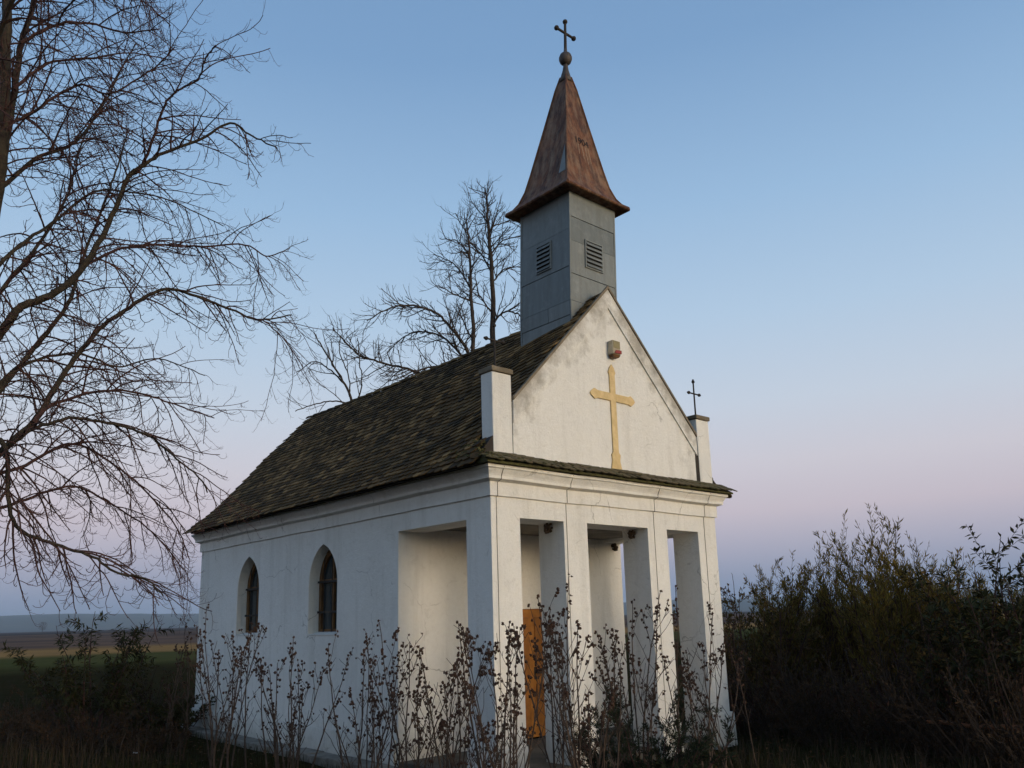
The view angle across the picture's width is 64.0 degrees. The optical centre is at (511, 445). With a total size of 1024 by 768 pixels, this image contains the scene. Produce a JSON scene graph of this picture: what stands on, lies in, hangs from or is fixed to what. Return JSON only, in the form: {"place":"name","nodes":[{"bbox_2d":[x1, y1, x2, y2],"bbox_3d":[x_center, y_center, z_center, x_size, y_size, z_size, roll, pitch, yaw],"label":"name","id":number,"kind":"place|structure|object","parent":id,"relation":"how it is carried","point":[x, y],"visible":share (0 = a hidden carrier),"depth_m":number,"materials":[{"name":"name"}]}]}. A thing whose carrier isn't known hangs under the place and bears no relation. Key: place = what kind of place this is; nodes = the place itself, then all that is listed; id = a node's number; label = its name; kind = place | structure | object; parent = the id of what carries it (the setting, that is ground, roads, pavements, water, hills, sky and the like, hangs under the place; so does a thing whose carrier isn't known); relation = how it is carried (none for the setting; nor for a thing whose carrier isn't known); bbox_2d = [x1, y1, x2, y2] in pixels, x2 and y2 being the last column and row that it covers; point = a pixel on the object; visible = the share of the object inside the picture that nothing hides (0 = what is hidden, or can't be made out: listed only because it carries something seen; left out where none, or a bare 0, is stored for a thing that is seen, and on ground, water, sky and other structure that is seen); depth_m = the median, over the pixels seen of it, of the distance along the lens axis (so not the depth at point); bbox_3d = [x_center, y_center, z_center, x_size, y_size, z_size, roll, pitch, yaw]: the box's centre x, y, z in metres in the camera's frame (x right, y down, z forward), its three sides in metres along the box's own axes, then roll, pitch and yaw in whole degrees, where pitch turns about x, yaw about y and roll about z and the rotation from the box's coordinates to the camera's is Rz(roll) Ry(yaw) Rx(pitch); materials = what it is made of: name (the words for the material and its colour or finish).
{"place":"outdoors","nodes":[
{"label":"outdoors","id":0,"kind":"place"},
{"bbox_2d":[181,726,396,767],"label":"path","id":1,"kind":"structure","parent":0,"point":[330,759],"depth_m":11.85,"materials":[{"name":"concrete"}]},
{"bbox_2d":[0,604,1015,767],"bbox_3d":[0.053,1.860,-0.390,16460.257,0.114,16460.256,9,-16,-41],"label":"ground","id":2,"kind":"structure","parent":0,"point":[41,647],"depth_m":34.09,"materials":[{"name":"green plant"}]},
{"bbox_2d":[0,697,64,748],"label":"wild bush","id":3,"kind":"object","parent":2,"relation":"on","point":[22,727],"visible":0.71,"depth_m":14.06,"materials":[{"name":"green plant"}]},
{"bbox_2d":[1,681,103,738],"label":"wild bush","id":4,"kind":"object","parent":2,"relation":"on","point":[58,708],"visible":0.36,"depth_m":14.94,"materials":[{"name":"green plant"}]},
{"bbox_2d":[3,698,163,754],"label":"wild bush","id":5,"kind":"object","parent":2,"relation":"on","point":[41,733],"visible":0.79,"depth_m":13.06,"materials":[{"name":"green plant"}]},
{"bbox_2d":[2,610,174,736],"bbox_3d":[-8.010,4.212,15.098,3.091,2.315,1.756,-3,-12,8],"label":"wild bush","id":6,"kind":"object","parent":2,"relation":"on","point":[115,678],"visible":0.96,"depth_m":15.00,"materials":[{"name":"green plant"}]},
{"bbox_2d":[88,662,193,729],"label":"wild bush","id":7,"kind":"object","parent":2,"relation":"on","point":[150,693],"visible":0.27,"depth_m":15.71,"materials":[{"name":"green plant"}]},
{"bbox_2d":[108,684,215,735],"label":"wild bush","id":8,"kind":"object","parent":2,"relation":"on","point":[177,710],"visible":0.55,"depth_m":14.63,"materials":[{"name":"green plant"}]},
{"bbox_2d":[161,618,198,743],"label":"flowering shrub","id":9,"kind":"object","parent":2,"relation":"on","point":[187,660],"visible":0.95,"depth_m":13.89,"materials":[{"name":"brown plant"}]},
{"bbox_2d":[0,0,365,646],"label":"bare tree","id":10,"kind":"object","parent":2,"relation":"on","point":[9,96],"visible":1,"depth_m":9.46,"materials":[{"name":"brown plant"}]},
{"bbox_2d":[190,604,267,767],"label":"flowering shrub","id":11,"kind":"object","parent":2,"relation":"on","point":[228,726],"visible":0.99,"depth_m":10.92,"materials":[{"name":"brown plant"}]},
{"bbox_2d":[253,636,353,767],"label":"flowering shrub","id":12,"kind":"object","parent":2,"relation":"on","point":[291,726],"visible":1,"depth_m":10.41,"materials":[{"name":"brown plant"}]},
{"bbox_2d":[280,318,386,419],"bbox_3d":[-4.448,1.540,19.839,2.680,9.568,1.585,3,-13,-22],"label":"bare tree","id":13,"kind":"object","parent":2,"relation":"on","point":[340,376],"visible":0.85,"depth_m":20.45,"materials":[{"name":"brown plant"}]},
{"bbox_2d":[322,628,424,767],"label":"flowering shrub","id":14,"kind":"object","parent":2,"relation":"on","point":[380,715],"visible":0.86,"depth_m":9.54,"materials":[{"name":"brown plant"}]},
{"bbox_2d":[322,184,490,393],"bbox_3d":[-3.047,-0.541,23.454,5.332,15.046,3.336,4,-13,-25],"label":"bare tree","id":15,"kind":"object","parent":2,"relation":"on","point":[472,335],"visible":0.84,"depth_m":24.04,"materials":[{"name":"brown plant"}]},
{"bbox_2d":[363,619,499,767],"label":"flowering shrub","id":16,"kind":"object","parent":2,"relation":"on","point":[393,694],"visible":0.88,"depth_m":8.44,"materials":[{"name":"brown plant"}]},
{"bbox_2d":[411,623,506,767],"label":"flowering shrub","id":17,"kind":"object","parent":2,"relation":"on","point":[445,723],"visible":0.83,"depth_m":7.76,"materials":[{"name":"brown plant"}]},
{"bbox_2d":[182,19,737,767],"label":"chapel","id":18,"kind":"structure","parent":2,"relation":"on","point":[430,503],"depth_m":11.81,"materials":[{"name":"paint"}]},
{"bbox_2d":[235,563,258,635],"bbox_3d":[-4.534,2.641,14.419,0.257,1.353,0.864,9,-16,-41],"label":"window","id":19,"kind":"structure","parent":18,"relation":"in","point":[252,589],"depth_m":14.62,"materials":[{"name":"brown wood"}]},
{"bbox_2d":[308,550,336,634],"bbox_3d":[-2.783,2.189,12.498,0.257,1.353,0.856,9,-16,-41],"label":"window","id":20,"kind":"structure","parent":18,"relation":"in","point":[327,621],"depth_m":12.67,"materials":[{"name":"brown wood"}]},
{"bbox_2d":[523,609,545,737],"bbox_3d":[0.314,3.398,12.297,1.072,1.856,0.133,9,-16,-41],"label":"door","id":21,"kind":"structure","parent":18,"relation":"in","point":[527,615],"depth_m":12.30,"materials":[{"name":"brown wood"}]},
{"bbox_2d":[544,523,552,533],"bbox_3d":[0.457,1.069,10.616,0.101,0.139,0.144,9,-16,-41],"label":"swallow nest","id":22,"kind":"object","parent":18,"relation":"attached to","point":[548,528],"visible":1,"depth_m":10.59,"materials":[{"name":"brown soil"}]},
{"bbox_2d":[611,543,617,550],"bbox_3d":[1.745,1.719,13.889,0.145,0.134,0.095,9,-16,-41],"label":"swallow nest","id":23,"kind":"object","parent":18,"relation":"attached to","point":[615,547],"visible":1,"depth_m":13.86,"materials":[{"name":"brown soil"}]},
{"bbox_2d":[608,340,621,358],"bbox_3d":[1.457,-1.367,11.647,0.165,0.242,0.119,9,-16,-41],"label":"alarm box","id":24,"kind":"object","parent":18,"relation":"attached to","point":[614,352],"visible":1,"depth_m":11.60,"materials":[{"name":"beige plastic"}]},
{"bbox_2d":[627,530,635,538],"bbox_3d":[1.702,1.270,11.716,0.098,0.128,0.139,4,-13,-24],"label":"swallow nest","id":25,"kind":"object","parent":18,"relation":"attached to","point":[630,533],"visible":1,"depth_m":11.68,"materials":[{"name":"brown soil"}]},
{"bbox_2d":[452,175,519,342],"bbox_3d":[-0.240,-0.926,24.604,3.127,16.112,2.734,-2,-12,0],"label":"bare tree","id":26,"kind":"object","parent":2,"relation":"on","point":[491,268],"visible":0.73,"depth_m":25.69,"materials":[{"name":"brown plant"}]},
{"bbox_2d":[1,705,990,767],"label":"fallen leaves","id":27,"kind":"object","parent":2,"relation":"on","point":[901,757],"visible":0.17,"depth_m":11.45,"materials":[{"name":"brown plant"}]},
{"bbox_2d":[453,607,564,767],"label":"flowering shrub","id":28,"kind":"object","parent":2,"relation":"on","point":[513,762],"visible":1,"depth_m":7.45,"materials":[{"name":"brown plant"}]},
{"bbox_2d":[0,687,1023,767],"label":"dry weeds","id":29,"kind":"object","parent":2,"relation":"on","point":[41,763],"visible":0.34,"depth_m":11.29,"materials":[{"name":"brown plant"}]},
{"bbox_2d":[510,574,626,767],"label":"flowering shrub","id":30,"kind":"object","parent":2,"relation":"on","point":[569,724],"visible":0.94,"depth_m":7.86,"materials":[{"name":"brown plant"}]},
{"bbox_2d":[587,585,703,767],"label":"flowering shrub","id":31,"kind":"object","parent":2,"relation":"on","point":[652,698],"visible":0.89,"depth_m":9.07,"materials":[{"name":"brown plant"}]},
{"bbox_2d":[565,686,737,767],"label":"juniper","id":32,"kind":"object","parent":2,"relation":"on","point":[699,746],"visible":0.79,"depth_m":8.23,"materials":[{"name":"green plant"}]},
{"bbox_2d":[652,602,745,767],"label":"flowering shrub","id":33,"kind":"object","parent":2,"relation":"on","point":[689,675],"visible":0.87,"depth_m":9.63,"materials":[{"name":"brown plant"}]},
{"bbox_2d":[671,642,756,767],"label":"flowering shrub","id":34,"kind":"object","parent":2,"relation":"on","point":[705,679],"visible":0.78,"depth_m":10.03,"materials":[{"name":"brown plant"}]},
{"bbox_2d":[674,612,767,708],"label":"hedge bush","id":35,"kind":"object","parent":2,"relation":"on","point":[745,622],"visible":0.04,"depth_m":15.84,"materials":[{"name":"green plant"}]},
{"bbox_2d":[720,583,750,734],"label":"shrub","id":36,"kind":"object","parent":2,"relation":"on","point":[731,601],"visible":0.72,"depth_m":13.27,"materials":[{"name":"brown plant"}]},
{"bbox_2d":[672,573,824,723],"bbox_3d":[4.090,3.541,14.331,2.384,2.642,2.600,-2,-12,0],"label":"hedge bush","id":37,"kind":"object","parent":2,"relation":"on","point":[778,635],"visible":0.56,"depth_m":14.09,"materials":[{"name":"green plant"}]},
{"bbox_2d":[727,658,800,734],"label":"thicket bush","id":38,"kind":"object","parent":2,"relation":"on","point":[741,724],"visible":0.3,"depth_m":13.05,"materials":[{"name":"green plant"}]},
{"bbox_2d":[745,541,842,718],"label":"hedge bush","id":39,"kind":"object","parent":2,"relation":"on","point":[796,602],"visible":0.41,"depth_m":14.63,"materials":[{"name":"green plant"}]},
{"bbox_2d":[726,631,892,742],"bbox_3d":[4.396,3.678,12.545,2.490,1.629,1.873,0,-12,-6],"label":"thicket bush","id":40,"kind":"object","parent":2,"relation":"on","point":[752,724],"visible":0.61,"depth_m":12.39,"materials":[{"name":"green plant"}]},
{"bbox_2d":[756,588,888,712],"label":"hedge bush","id":41,"kind":"object","parent":2,"relation":"on","point":[871,703],"visible":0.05,"depth_m":15.40,"materials":[{"name":"green plant"}]},
{"bbox_2d":[751,645,923,747],"bbox_3d":[4.734,3.639,11.910,2.378,1.425,2.243,-7,-13,22],"label":"thicket bush","id":42,"kind":"object","parent":2,"relation":"on","point":[795,702],"visible":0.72,"depth_m":11.64,"materials":[{"name":"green plant"}]},
{"bbox_2d":[790,527,899,716],"bbox_3d":[6.050,3.254,15.022,1.970,3.364,1.687,3,-13,-22],"label":"hedge bush","id":43,"kind":"object","parent":2,"relation":"on","point":[850,636],"visible":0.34,"depth_m":14.66,"materials":[{"name":"green plant"}]},
{"bbox_2d":[814,502,962,731],"bbox_3d":[6.236,2.739,13.377,2.358,3.690,2.475,-2,-12,-1],"label":"hedge bush","id":44,"kind":"object","parent":2,"relation":"on","point":[902,611],"visible":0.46,"depth_m":13.12,"materials":[{"name":"green plant"}]},
{"bbox_2d":[798,617,984,753],"bbox_3d":[5.217,3.265,11.182,2.595,1.832,2.322,9,-16,-41],"label":"thicket bush","id":45,"kind":"object","parent":2,"relation":"on","point":[863,728],"visible":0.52,"depth_m":10.89,"materials":[{"name":"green plant"}]},
{"bbox_2d":[849,531,988,703],"bbox_3d":[7.078,3.072,13.854,2.335,3.188,1.820,-1,-12,-1],"label":"hedge bush","id":46,"kind":"object","parent":2,"relation":"on","point":[960,584],"visible":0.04,"depth_m":13.78,"materials":[{"name":"green plant"}]},
{"bbox_2d":[831,616,1023,762],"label":"thicket bush","id":47,"kind":"object","parent":2,"relation":"on","point":[921,743],"visible":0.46,"depth_m":10.52,"materials":[{"name":"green plant"}]},
{"bbox_2d":[847,619,1023,767],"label":"thicket bush","id":48,"kind":"object","parent":2,"relation":"on","point":[944,741],"visible":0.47,"depth_m":9.88,"materials":[{"name":"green plant"}]},
{"bbox_2d":[855,570,1022,742],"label":"hedge bush","id":49,"kind":"object","parent":2,"relation":"on","point":[918,654],"visible":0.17,"depth_m":11.54,"materials":[{"name":"green plant"}]},
{"bbox_2d":[879,547,1023,737],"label":"hedge bush","id":50,"kind":"object","parent":2,"relation":"on","point":[954,609],"visible":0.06,"depth_m":12.34,"materials":[{"name":"green plant"}]},
{"bbox_2d":[889,516,1023,751],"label":"hedge bush","id":51,"kind":"object","parent":2,"relation":"on","point":[947,651],"visible":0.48,"depth_m":10.91,"materials":[{"name":"green plant"}]},
{"bbox_2d":[920,626,1023,767],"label":"thicket bush","id":52,"kind":"object","parent":2,"relation":"on","point":[993,753],"visible":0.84,"depth_m":9.15,"materials":[{"name":"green plant"}]},
{"bbox_2d":[926,720,1022,731],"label":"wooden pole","id":53,"kind":"object","parent":2,"relation":"on","point":[965,725],"visible":0.41,"depth_m":9.84,"materials":[{"name":"brown wood"}]},
{"bbox_2d":[928,553,1023,756],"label":"hedge bush","id":54,"kind":"object","parent":2,"relation":"on","point":[1014,655],"visible":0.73,"depth_m":10.04,"materials":[{"name":"green plant"}]},
{"bbox_2d":[934,566,1023,737],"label":"hedge bush","id":55,"kind":"object","parent":2,"relation":"on","point":[1008,615],"visible":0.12,"depth_m":10.61,"materials":[{"name":"green plant"}]},
{"bbox_2d":[0,715,1019,767],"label":"grass","id":56,"kind":"structure","parent":0,"point":[324,765],"depth_m":11.32,"materials":[{"name":"green plant"}]},
{"bbox_2d":[0,590,1023,632],"bbox_3d":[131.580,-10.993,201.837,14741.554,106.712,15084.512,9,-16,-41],"label":"hills","id":57,"kind":"structure","parent":0,"point":[18,623],"depth_m":3343.58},
{"bbox_2d":[0,0,1023,615],"label":"sky","id":58,"kind":"structure","parent":0,"point":[822,231],"materials":[{"name":"blue"}]}
]}

